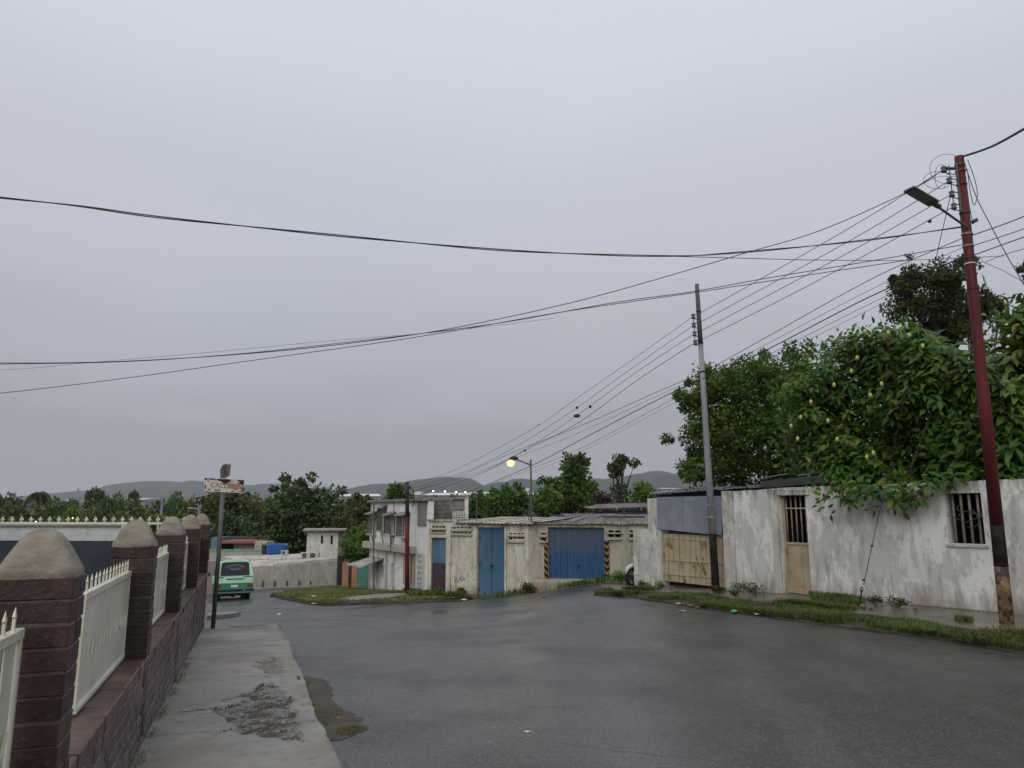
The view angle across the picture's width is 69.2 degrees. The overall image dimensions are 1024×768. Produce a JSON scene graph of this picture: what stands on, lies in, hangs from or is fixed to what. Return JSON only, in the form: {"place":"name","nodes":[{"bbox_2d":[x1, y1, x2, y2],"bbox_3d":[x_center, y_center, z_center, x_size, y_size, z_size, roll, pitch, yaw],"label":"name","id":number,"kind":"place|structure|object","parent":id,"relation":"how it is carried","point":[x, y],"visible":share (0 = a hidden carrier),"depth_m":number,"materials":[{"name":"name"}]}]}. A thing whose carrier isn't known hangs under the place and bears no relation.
{"place":"outdoors","nodes":[
{"label":"outdoors","id":0,"kind":"place"},
{"bbox_2d":[12,480,332,509],"bbox_3d":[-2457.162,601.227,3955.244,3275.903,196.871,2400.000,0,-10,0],"label":"hill","id":1,"kind":"structure","parent":0,"point":[160,489],"depth_m":3728.64,"materials":[{"name":"plant"}]},
{"bbox_2d":[130,624,342,767],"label":"pavement","id":2,"kind":"structure","parent":0,"point":[229,667],"depth_m":7.40,"materials":[{"name":"concrete"}]},
{"bbox_2d":[0,528,85,767],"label":"brick pillar","id":3,"kind":"structure","parent":2,"relation":"on","point":[42,580],"depth_m":3.36,"materials":[{"name":"brick"}]},
{"bbox_2d":[110,519,157,740],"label":"brick pillar","id":4,"kind":"structure","parent":2,"relation":"on","point":[135,542],"depth_m":6.22,"materials":[{"name":"brick"}]},
{"bbox_2d":[129,656,190,767],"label":"moss and weeds","id":5,"kind":"object","parent":2,"relation":"on","point":[162,712],"visible":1,"depth_m":7.31,"materials":[{"name":"green plant"}]},
{"bbox_2d":[156,516,185,682],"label":"brick pillar","id":6,"kind":"structure","parent":2,"relation":"on","point":[171,533],"depth_m":9.08,"materials":[{"name":"brick"}]},
{"bbox_2d":[204,464,244,627],"bbox_3d":[-5.822,3.244,14.819,0.514,3.334,0.609,-9,-14,44],"label":"street sign","id":7,"kind":"object","parent":2,"relation":"on","point":[223,484],"visible":0.98,"depth_m":14.95,"materials":[{"name":"white metal"}]},
{"bbox_2d":[216,685,300,739],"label":"gravel","id":8,"kind":"structure","parent":0,"point":[260,706],"depth_m":7.21,"materials":[{"name":"gravel"}]},
{"bbox_2d":[224,554,336,566],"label":"roofed house","id":9,"kind":"structure","parent":0,"point":[264,560],"depth_m":48.80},
{"bbox_2d":[262,543,288,553],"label":"water tank","id":10,"kind":"object","parent":9,"relation":"on","point":[274,548],"visible":0.88,"depth_m":53.76,"materials":[{"name":"blue plastic"}]},
{"bbox_2d":[293,482,403,509],"bbox_3d":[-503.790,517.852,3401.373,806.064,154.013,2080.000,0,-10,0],"label":"hill","id":11,"kind":"structure","parent":0,"point":[378,488],"depth_m":3248.96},
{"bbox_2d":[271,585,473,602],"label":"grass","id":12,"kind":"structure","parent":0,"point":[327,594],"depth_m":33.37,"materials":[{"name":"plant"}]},
{"bbox_2d":[380,477,482,496],"bbox_3d":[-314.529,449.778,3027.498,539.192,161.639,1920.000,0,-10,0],"label":"hill","id":13,"kind":"structure","parent":0,"point":[467,485],"depth_m":2915.64,"materials":[{"name":"plant"}]},
{"bbox_2d":[0,0,1023,497],"label":"sky","id":14,"kind":"structure","parent":0,"point":[636,127],"materials":[{"name":"grey"}]},
{"bbox_2d":[468,478,641,510],"bbox_3d":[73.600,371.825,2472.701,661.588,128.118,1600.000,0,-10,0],"label":"hill","id":15,"kind":"structure","parent":0,"point":[524,482],"depth_m":2552.07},
{"bbox_2d":[204,580,1023,767],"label":"road","id":16,"kind":"structure","parent":0,"point":[968,716],"depth_m":8.97,"materials":[{"name":"asphalt"}]},
{"bbox_2d":[208,559,253,600],"bbox_3d":[-13.749,9.574,36.410,2.070,2.144,4.443,4,-11,-24],"label":"van","id":17,"kind":"object","parent":16,"relation":"on","point":[236,577],"visible":0.85,"depth_m":34.69,"materials":[{"name":"green paint"}]},
{"bbox_2d":[252,560,336,587],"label":"roadside wall","id":18,"kind":"structure","parent":16,"relation":"on","point":[314,573],"depth_m":45.67,"materials":[{"name":"white concrete"}]},
{"bbox_2d":[303,676,368,739],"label":"mud","id":19,"kind":"structure","parent":16,"relation":"on","point":[317,686],"depth_m":7.83,"materials":[{"name":"soil"}]},
{"bbox_2d":[270,587,473,605],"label":"grass island","id":20,"kind":"structure","parent":16,"relation":"on","point":[426,600],"depth_m":30.35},
{"bbox_2d":[340,593,405,600],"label":"grey slab path","id":21,"kind":"structure","parent":20,"relation":"on","point":[381,595],"depth_m":32.66,"materials":[{"name":"concrete"}]},
{"bbox_2d":[403,482,414,591],"bbox_3d":[-4.871,7.168,34.734,0.599,5.152,0.340,0,-10,0],"label":"utility pole","id":22,"kind":"object","parent":20,"relation":"on","point":[406,493],"visible":0.98,"depth_m":34.77,"materials":[{"name":"red paint"}]},
{"bbox_2d":[403,587,463,598],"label":"grass","id":23,"kind":"structure","parent":20,"relation":"on","point":[423,592],"depth_m":31.79,"materials":[{"name":"plant"}]},
{"bbox_2d":[507,456,531,521],"bbox_3d":[0.326,6.039,32.224,1.172,5.795,0.312,4,-11,-23],"label":"street lamp","id":24,"kind":"object","parent":16,"relation":"on","point":[510,462],"visible":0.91,"depth_m":32.51,"materials":[{"name":"metal"}]},
{"bbox_2d":[291,619,1005,767],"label":"road grit","id":25,"kind":"object","parent":16,"relation":"on","point":[506,703],"visible":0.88,"depth_m":9.29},
{"bbox_2d":[586,471,759,507],"bbox_3d":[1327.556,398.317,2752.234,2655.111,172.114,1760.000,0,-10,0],"label":"hill","id":26,"kind":"structure","parent":0,"point":[658,479],"depth_m":2697.83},
{"bbox_2d":[593,584,1023,654],"bbox_3d":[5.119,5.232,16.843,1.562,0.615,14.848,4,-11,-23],"label":"verge","id":27,"kind":"structure","parent":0,"point":[859,626],"depth_m":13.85,"materials":[{"name":"plant"}]},
{"bbox_2d":[600,583,1023,636],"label":"pavement","id":28,"kind":"structure","parent":0,"point":[942,616],"depth_m":14.54,"materials":[{"name":"concrete"}]},
{"bbox_2d":[691,284,719,590],"bbox_3d":[5.207,1.399,20.128,0.499,8.543,0.214,2,-10,-11],"label":"utility pole","id":29,"kind":"object","parent":28,"relation":"on","point":[712,527],"visible":0.97,"depth_m":20.01,"materials":[{"name":"grey paint"}]},
{"bbox_2d":[808,590,865,604],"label":"grass","id":30,"kind":"structure","parent":28,"relation":"on","point":[834,597],"depth_m":16.21,"materials":[{"name":"plant"}]},
{"bbox_2d":[940,155,1014,623],"bbox_3d":[8.456,-0.015,13.514,0.582,8.911,0.248,6,-11,-29],"label":"utility pole","id":31,"kind":"object","parent":28,"relation":"on","point":[1001,572],"visible":0.98,"depth_m":13.45,"materials":[{"name":"red paint"}]},
{"bbox_2d":[4,259,910,392],"bbox_3d":[-4.701,-0.855,16.925,25.637,2.386,0.604,-2,-10,10],"label":"overhead cable","id":32,"kind":"object","parent":31,"relation":"attached to","point":[467,328],"visible":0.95,"depth_m":16.68,"materials":[{"name":"black plastic"}]},
{"bbox_2d":[0,197,962,256],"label":"overhead cable","id":33,"kind":"object","parent":31,"relation":"attached to","point":[178,219],"visible":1,"depth_m":11.17,"materials":[{"name":"black plastic"}]},
{"bbox_2d":[17,244,962,363],"bbox_3d":[-3.956,-1.461,16.306,25.508,1.642,0.679,-2,-10,9],"label":"overhead cable","id":34,"kind":"object","parent":31,"relation":"attached to","point":[541,315],"visible":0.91,"depth_m":15.71,"materials":[{"name":"black plastic"}]},
{"bbox_2d":[55,172,939,362],"bbox_3d":[-3.697,-2.192,15.638,24.110,3.243,0.361,-1,-10,8],"label":"overhead cable","id":35,"kind":"object","parent":31,"relation":"attached to","point":[504,317],"visible":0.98,"depth_m":15.14,"materials":[{"name":"black plastic"}]},
{"bbox_2d":[421,238,961,488],"bbox_3d":[2.387,1.113,24.724,0.749,4.109,25.526,6,-11,-30],"label":"overhead cable","id":36,"kind":"object","parent":31,"relation":"attached to","point":[733,355],"visible":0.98,"depth_m":18.33,"materials":[{"name":"black plastic"}]},
{"bbox_2d":[461,257,963,494],"bbox_3d":[3.030,1.360,24.280,0.377,4.023,24.237,5,-11,-26],"label":"overhead cable","id":37,"kind":"object","parent":31,"relation":"attached to","point":[746,359],"visible":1,"depth_m":18.03,"materials":[{"name":"black plastic"}]},
{"bbox_2d":[857,198,949,607],"bbox_3d":[7.631,0.437,14.472,0.160,7.801,2.461,8,-12,-39],"label":"guy wire","id":38,"kind":"object","parent":31,"relation":"attached to","point":[872,545],"visible":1,"depth_m":14.54,"materials":[{"name":"black"}]},
{"bbox_2d":[903,186,978,228],"bbox_3d":[7.886,-3.213,13.630,1.872,0.448,0.244,5,-11,-27],"label":"street lamp","id":39,"kind":"object","parent":31,"relation":"attached to","point":[921,196],"visible":1,"depth_m":13.44,"materials":[{"name":"metal"}]},
{"bbox_3d":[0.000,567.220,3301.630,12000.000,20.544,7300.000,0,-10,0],"label":"ground","id":40,"kind":"structure","parent":0,"visible":0},
{"bbox_2d":[0,491,28,517],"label":"tree","id":41,"kind":"object","parent":40,"relation":"on","point":[3,500],"visible":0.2,"depth_m":186.99,"materials":[{"name":"green plant"}]},
{"bbox_2d":[0,500,50,540],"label":"tree","id":42,"kind":"object","parent":40,"relation":"on","point":[9,511],"visible":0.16,"depth_m":112.92,"materials":[{"name":"green plant"}]},
{"bbox_2d":[20,491,52,516],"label":"tree","id":43,"kind":"object","parent":40,"relation":"on","point":[42,497],"visible":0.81,"depth_m":147.42,"materials":[{"name":"green plant"}]},
{"bbox_2d":[39,496,69,524],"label":"tree","id":44,"kind":"object","parent":40,"relation":"on","point":[56,511],"visible":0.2,"depth_m":147.02,"materials":[{"name":"green plant"}]},
{"bbox_2d":[0,524,125,588],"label":"yard wall","id":45,"kind":"structure","parent":40,"relation":"on","point":[91,545],"depth_m":13.59,"materials":[{"name":"blue paint"}]},
{"bbox_2d":[0,516,184,529],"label":"yard railing","id":46,"kind":"object","parent":45,"relation":"on","point":[157,523],"visible":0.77,"depth_m":13.75,"materials":[{"name":"beige metal"}]},
{"bbox_2d":[61,502,85,524],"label":"tree","id":47,"kind":"object","parent":40,"relation":"on","point":[70,513],"visible":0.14,"depth_m":93.21,"materials":[{"name":"green plant"}]},
{"bbox_2d":[78,503,105,524],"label":"tree","id":48,"kind":"object","parent":40,"relation":"on","point":[94,513],"visible":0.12,"depth_m":89.95,"materials":[{"name":"green plant"}]},
{"bbox_2d":[84,485,104,506],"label":"tree","id":49,"kind":"object","parent":40,"relation":"on","point":[96,494],"visible":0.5,"depth_m":171.99,"materials":[{"name":"green plant"}]},
{"bbox_2d":[81,494,122,521],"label":"tree","id":50,"kind":"object","parent":40,"relation":"on","point":[109,505],"visible":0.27,"depth_m":166.37,"materials":[{"name":"green plant"}]},
{"bbox_2d":[106,495,164,521],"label":"tree","id":51,"kind":"object","parent":40,"relation":"on","point":[133,511],"visible":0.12,"depth_m":103.18,"materials":[{"name":"green plant"}]},
{"bbox_2d":[68,573,206,767],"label":"brick wall","id":52,"kind":"structure","parent":40,"relation":"on","point":[106,723],"depth_m":5.71,"materials":[{"name":"brick"}]},
{"bbox_2d":[0,607,24,767],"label":"fence panel","id":53,"kind":"object","parent":52,"relation":"on","point":[11,641],"visible":1,"depth_m":3.15,"materials":[{"name":"beige metal"}]},
{"bbox_2d":[72,559,131,714],"bbox_3d":[-2.904,1.710,5.311,0.044,0.801,1.820,3,-10,-19],"label":"fence panel","id":54,"kind":"object","parent":52,"relation":"on","point":[102,641],"visible":0.95,"depth_m":5.12,"materials":[{"name":"beige metal"}]},
{"bbox_2d":[152,545,168,624],"bbox_3d":[-3.767,2.129,7.766,0.044,0.801,2.650,3,-10,-19],"label":"fence panel","id":55,"kind":"object","parent":52,"relation":"on","point":[160,583],"visible":0.4,"depth_m":8.47,"materials":[{"name":"beige metal"}]},
{"bbox_2d":[181,515,200,642],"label":"brick pillar","id":56,"kind":"structure","parent":52,"relation":"on","point":[191,525],"depth_m":11.93,"materials":[{"name":"brick"}]},
{"bbox_2d":[197,514,210,626],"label":"brick pillar","id":57,"kind":"structure","parent":52,"relation":"on","point":[204,521],"depth_m":14.81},
{"bbox_2d":[105,512,189,537],"bbox_3d":[-7.985,4.230,16.522,2.113,2.726,2.101,0,-10,0],"label":"garden bush","id":58,"kind":"object","parent":40,"relation":"on","point":[162,519],"visible":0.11,"depth_m":16.14,"materials":[{"name":"green plant"}]},
{"bbox_2d":[152,497,180,516],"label":"tree","id":59,"kind":"object","parent":40,"relation":"on","point":[168,510],"visible":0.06,"depth_m":137.73,"materials":[{"name":"green plant"}]},
{"bbox_2d":[178,494,208,514],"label":"tree","id":60,"kind":"object","parent":40,"relation":"on","point":[185,509],"visible":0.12,"depth_m":127.39,"materials":[{"name":"green plant"}]},
{"bbox_2d":[193,489,269,532],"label":"round bush tree","id":61,"kind":"object","parent":40,"relation":"on","point":[239,504],"visible":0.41,"depth_m":83.70,"materials":[{"name":"green plant"}]},
{"bbox_2d":[211,535,267,548],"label":"red eaved house","id":62,"kind":"structure","parent":40,"relation":"on","point":[238,542],"depth_m":69.43,"materials":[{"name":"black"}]},
{"bbox_2d":[209,541,273,560],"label":"green wall house","id":63,"kind":"structure","parent":40,"relation":"on","point":[257,550],"depth_m":60.56,"materials":[{"name":"paint"}]},
{"bbox_2d":[209,509,274,547],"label":"round bush tree","id":64,"kind":"object","parent":40,"relation":"on","point":[251,527],"visible":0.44,"depth_m":76.20,"materials":[{"name":"green plant"}]},
{"bbox_2d":[255,470,350,558],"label":"round bush tree","id":65,"kind":"object","parent":40,"relation":"on","point":[287,522],"visible":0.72,"depth_m":71.59,"materials":[{"name":"green plant"}]},
{"bbox_2d":[303,528,349,561],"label":"white house","id":66,"kind":"structure","parent":40,"relation":"on","point":[324,542],"depth_m":61.02,"materials":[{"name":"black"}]},
{"bbox_2d":[328,511,351,527],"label":"round bush tree","id":67,"kind":"object","parent":40,"relation":"on","point":[340,521],"visible":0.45,"depth_m":66.03,"materials":[{"name":"green plant"}]},
{"bbox_2d":[336,555,368,588],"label":"courtyard gate","id":68,"kind":"structure","parent":40,"relation":"on","point":[349,576],"depth_m":42.91,"materials":[{"name":"metal"}]},
{"bbox_2d":[338,520,369,561],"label":"shrub","id":69,"kind":"object","parent":40,"relation":"on","point":[355,551],"visible":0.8,"depth_m":45.70,"materials":[{"name":"green plant"}]},
{"bbox_2d":[343,492,374,538],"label":"round bush tree","id":70,"kind":"object","parent":40,"relation":"on","point":[359,505],"visible":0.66,"depth_m":57.86,"materials":[{"name":"green plant"}]},
{"bbox_2d":[381,481,413,499],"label":"tree","id":71,"kind":"object","parent":40,"relation":"on","point":[395,490],"visible":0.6,"depth_m":60.45,"materials":[{"name":"green plant"}]},
{"bbox_2d":[347,498,452,589],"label":"two storey house","id":72,"kind":"structure","parent":40,"relation":"on","point":[389,567],"depth_m":37.03,"materials":[{"name":"white paint"}]},
{"bbox_2d":[416,495,468,521],"bbox_3d":[-3.814,9.037,39.136,2.637,6.272,4.350,2,-10,-9],"label":"storey","id":73,"kind":"object","parent":72,"relation":"on","point":[456,508],"visible":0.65,"depth_m":37.67,"materials":[{"name":"white paint"}]},
{"bbox_2d":[468,492,484,518],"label":"round bush tree","id":74,"kind":"object","parent":40,"relation":"on","point":[471,506],"visible":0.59,"depth_m":54.48,"materials":[{"name":"green plant"}]},
{"bbox_2d":[473,481,539,518],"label":"round bush tree","id":75,"kind":"object","parent":40,"relation":"on","point":[506,501],"visible":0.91,"depth_m":51.75,"materials":[{"name":"green plant"}]},
{"bbox_2d":[427,513,647,597],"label":"corner building","id":76,"kind":"structure","parent":40,"relation":"on","point":[523,553],"depth_m":31.95,"materials":[{"name":"beige paint"}]},
{"bbox_2d":[430,538,445,591],"bbox_3d":[-3.251,8.192,33.261,0.862,2.572,0.242,-4,-11,23],"label":"door","id":77,"kind":"structure","parent":76,"relation":"attached to","point":[438,571],"depth_m":33.32,"materials":[{"name":"blue metal"}]},
{"bbox_2d":[479,527,503,596],"bbox_3d":[-0.867,7.848,32.293,1.276,3.171,0.180,-4,-11,23],"label":"door","id":78,"kind":"structure","parent":76,"relation":"attached to","point":[491,559],"depth_m":32.31,"materials":[{"name":"blue metal"}]},
{"bbox_2d":[549,527,604,578],"bbox_3d":[2.724,7.167,31.277,2.371,2.220,0.185,-2,-10,11],"label":"garage door","id":79,"kind":"structure","parent":76,"relation":"attached to","point":[576,552],"depth_m":31.31,"materials":[{"name":"blue metal"}]},
{"bbox_2d":[549,527,554,577],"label":"door panel","id":80,"kind":"structure","parent":79,"relation":"in","point":[551,529],"depth_m":31.50,"materials":[{"name":"blue metal"}]},
{"bbox_2d":[555,527,560,577],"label":"door panel","id":81,"kind":"structure","parent":79,"relation":"in","point":[557,529],"depth_m":31.46,"materials":[{"name":"blue metal"}]},
{"bbox_2d":[561,527,566,578],"bbox_3d":[2.203,7.163,31.401,0.248,2.170,0.019,-1,-10,7],"label":"door panel","id":82,"kind":"structure","parent":79,"relation":"in","point":[563,529],"depth_m":31.41,"materials":[{"name":"blue metal"}]},
{"bbox_2d":[567,527,573,578],"bbox_3d":[2.462,7.155,31.354,0.248,2.170,0.019,-1,-10,7],"label":"door panel","id":83,"kind":"structure","parent":79,"relation":"in","point":[569,529],"depth_m":31.36,"materials":[{"name":"blue metal"}]},
{"bbox_2d":[573,527,579,578],"bbox_3d":[2.720,7.146,31.299,0.248,2.170,0.019,-1,-10,7],"label":"door panel","id":84,"kind":"structure","parent":79,"relation":"in","point":[575,529],"depth_m":31.31,"materials":[{"name":"blue metal"}]},
{"bbox_2d":[579,527,585,578],"bbox_3d":[2.979,7.138,31.252,0.248,2.170,0.019,-1,-10,7],"label":"door panel","id":85,"kind":"structure","parent":79,"relation":"in","point":[581,529],"depth_m":31.25,"materials":[{"name":"blue metal"}]},
{"bbox_2d":[586,527,591,578],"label":"door panel","id":86,"kind":"structure","parent":79,"relation":"in","point":[588,529],"depth_m":31.21,"materials":[{"name":"blue metal"}]},
{"bbox_2d":[592,527,598,577],"bbox_3d":[3.495,7.120,31.151,0.248,2.170,0.019,-1,-10,7],"label":"door panel","id":87,"kind":"structure","parent":79,"relation":"in","point":[594,529],"depth_m":31.17,"materials":[{"name":"blue metal"}]},
{"bbox_2d":[598,527,604,576],"bbox_3d":[3.753,7.111,31.096,0.248,2.170,0.019,-1,-10,7],"label":"door panel","id":88,"kind":"structure","parent":79,"relation":"in","point":[600,529],"depth_m":31.11,"materials":[{"name":"blue metal"}]},
{"bbox_2d":[525,483,567,516],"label":"round bush tree","id":89,"kind":"object","parent":40,"relation":"on","point":[546,501],"visible":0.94,"depth_m":50.37,"materials":[{"name":"green plant"}]},
{"bbox_2d":[463,573,633,598],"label":"grass","id":90,"kind":"structure","parent":40,"relation":"on","point":[602,579],"depth_m":29.77,"materials":[{"name":"plant"}]},
{"bbox_2d":[536,451,602,516],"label":"round bush tree","id":91,"kind":"object","parent":40,"relation":"on","point":[577,490],"visible":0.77,"depth_m":53.10,"materials":[{"name":"green plant"}]},
{"bbox_2d":[587,490,613,510],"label":"shrub","id":92,"kind":"object","parent":40,"relation":"on","point":[600,498],"visible":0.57,"depth_m":54.67,"materials":[{"name":"brown plant"}]},
{"bbox_2d":[585,502,647,513],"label":"shed","id":93,"kind":"structure","parent":40,"relation":"on","point":[621,505],"depth_m":46.14,"materials":[{"name":"metal"}]},
{"bbox_2d":[606,481,631,510],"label":"tree","id":94,"kind":"object","parent":40,"relation":"on","point":[625,494],"visible":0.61,"depth_m":57.15,"materials":[{"name":"green plant"}]},
{"bbox_2d":[606,453,641,510],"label":"sparse tree","id":95,"kind":"object","parent":40,"relation":"on","point":[617,466],"visible":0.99,"depth_m":57.00,"materials":[{"name":"green plant"}]},
{"bbox_2d":[633,529,649,585],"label":"stub wall","id":96,"kind":"structure","parent":40,"relation":"on","point":[641,553],"depth_m":22.33,"materials":[{"name":"grey paint"}]},
{"bbox_2d":[627,480,655,509],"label":"shrub","id":97,"kind":"object","parent":40,"relation":"on","point":[642,492],"visible":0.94,"depth_m":48.79,"materials":[{"name":"green plant"}]},
{"bbox_2d":[647,485,763,586],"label":"garage shed","id":98,"kind":"structure","parent":40,"relation":"on","point":[684,511],"depth_m":21.49,"materials":[{"name":"grey paint"}]},
{"bbox_2d":[663,532,725,587],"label":"gate","id":99,"kind":"structure","parent":98,"relation":"attached to","point":[686,557],"depth_m":20.73,"materials":[{"name":"beige metal"}]},
{"bbox_2d":[754,471,839,488],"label":"flat roof","id":100,"kind":"structure","parent":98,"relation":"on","point":[789,482],"depth_m":18.70,"materials":[{"name":"metal"}]},
{"bbox_2d":[659,347,855,488],"bbox_3d":[8.803,2.655,26.019,6.885,8.710,5.317,0,-10,0],"label":"leafy tree","id":101,"kind":"object","parent":40,"relation":"on","point":[744,393],"visible":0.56,"depth_m":24.82,"materials":[{"name":"green plant"}]},
{"bbox_2d":[780,338,819,477],"bbox_3d":[10.897,2.762,27.354,1.679,9.041,1.470,0,-10,0],"label":"leafy branch","id":102,"kind":"object","parent":40,"relation":"on","point":[790,351],"visible":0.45,"depth_m":27.71,"materials":[{"name":"green plant"}]},
{"bbox_2d":[721,479,1023,613],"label":"perimeter wall","id":103,"kind":"structure","parent":40,"relation":"on","point":[921,557],"depth_m":16.11,"materials":[{"name":"grey paint"}]},
{"bbox_2d":[782,496,810,594],"bbox_3d":[6.921,3.885,18.002,0.111,2.326,0.730,6,-12,-32],"label":"door","id":104,"kind":"structure","parent":103,"relation":"attached to","point":[798,568],"depth_m":18.02,"materials":[{"name":"beige paint"}]},
{"bbox_2d":[948,493,983,543],"bbox_3d":[9.078,2.681,14.819,0.073,0.993,0.695,6,-12,-32],"label":"barred window","id":105,"kind":"structure","parent":103,"relation":"attached to","point":[979,517],"depth_m":14.81,"materials":[{"name":"paint"}]},
{"bbox_2d":[762,313,1023,521],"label":"broad leaved tree","id":106,"kind":"object","parent":40,"relation":"on","point":[939,446],"visible":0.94,"depth_m":17.18,"materials":[{"name":"green plant"}]},
{"bbox_2d":[878,253,1004,352],"bbox_3d":[21.786,0.773,36.181,7.493,16.418,5.889,0,-10,0],"label":"tall tree","id":107,"kind":"object","parent":40,"relation":"on","point":[944,300],"visible":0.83,"depth_m":35.36,"materials":[{"name":"green plant"}]},
{"bbox_2d":[951,283,1005,358],"bbox_3d":[22.788,1.781,35.558,4.482,14.168,2.672,5,-11,-26],"label":"leafy branch","id":108,"kind":"object","parent":40,"relation":"on","point":[982,292],"visible":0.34,"depth_m":35.79,"materials":[{"name":"green plant"}]},
{"bbox_2d":[958,290,1023,495],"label":"broad leaved tree","id":109,"kind":"object","parent":40,"relation":"on","point":[1011,358],"visible":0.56,"depth_m":16.24,"materials":[{"name":"green plant"}]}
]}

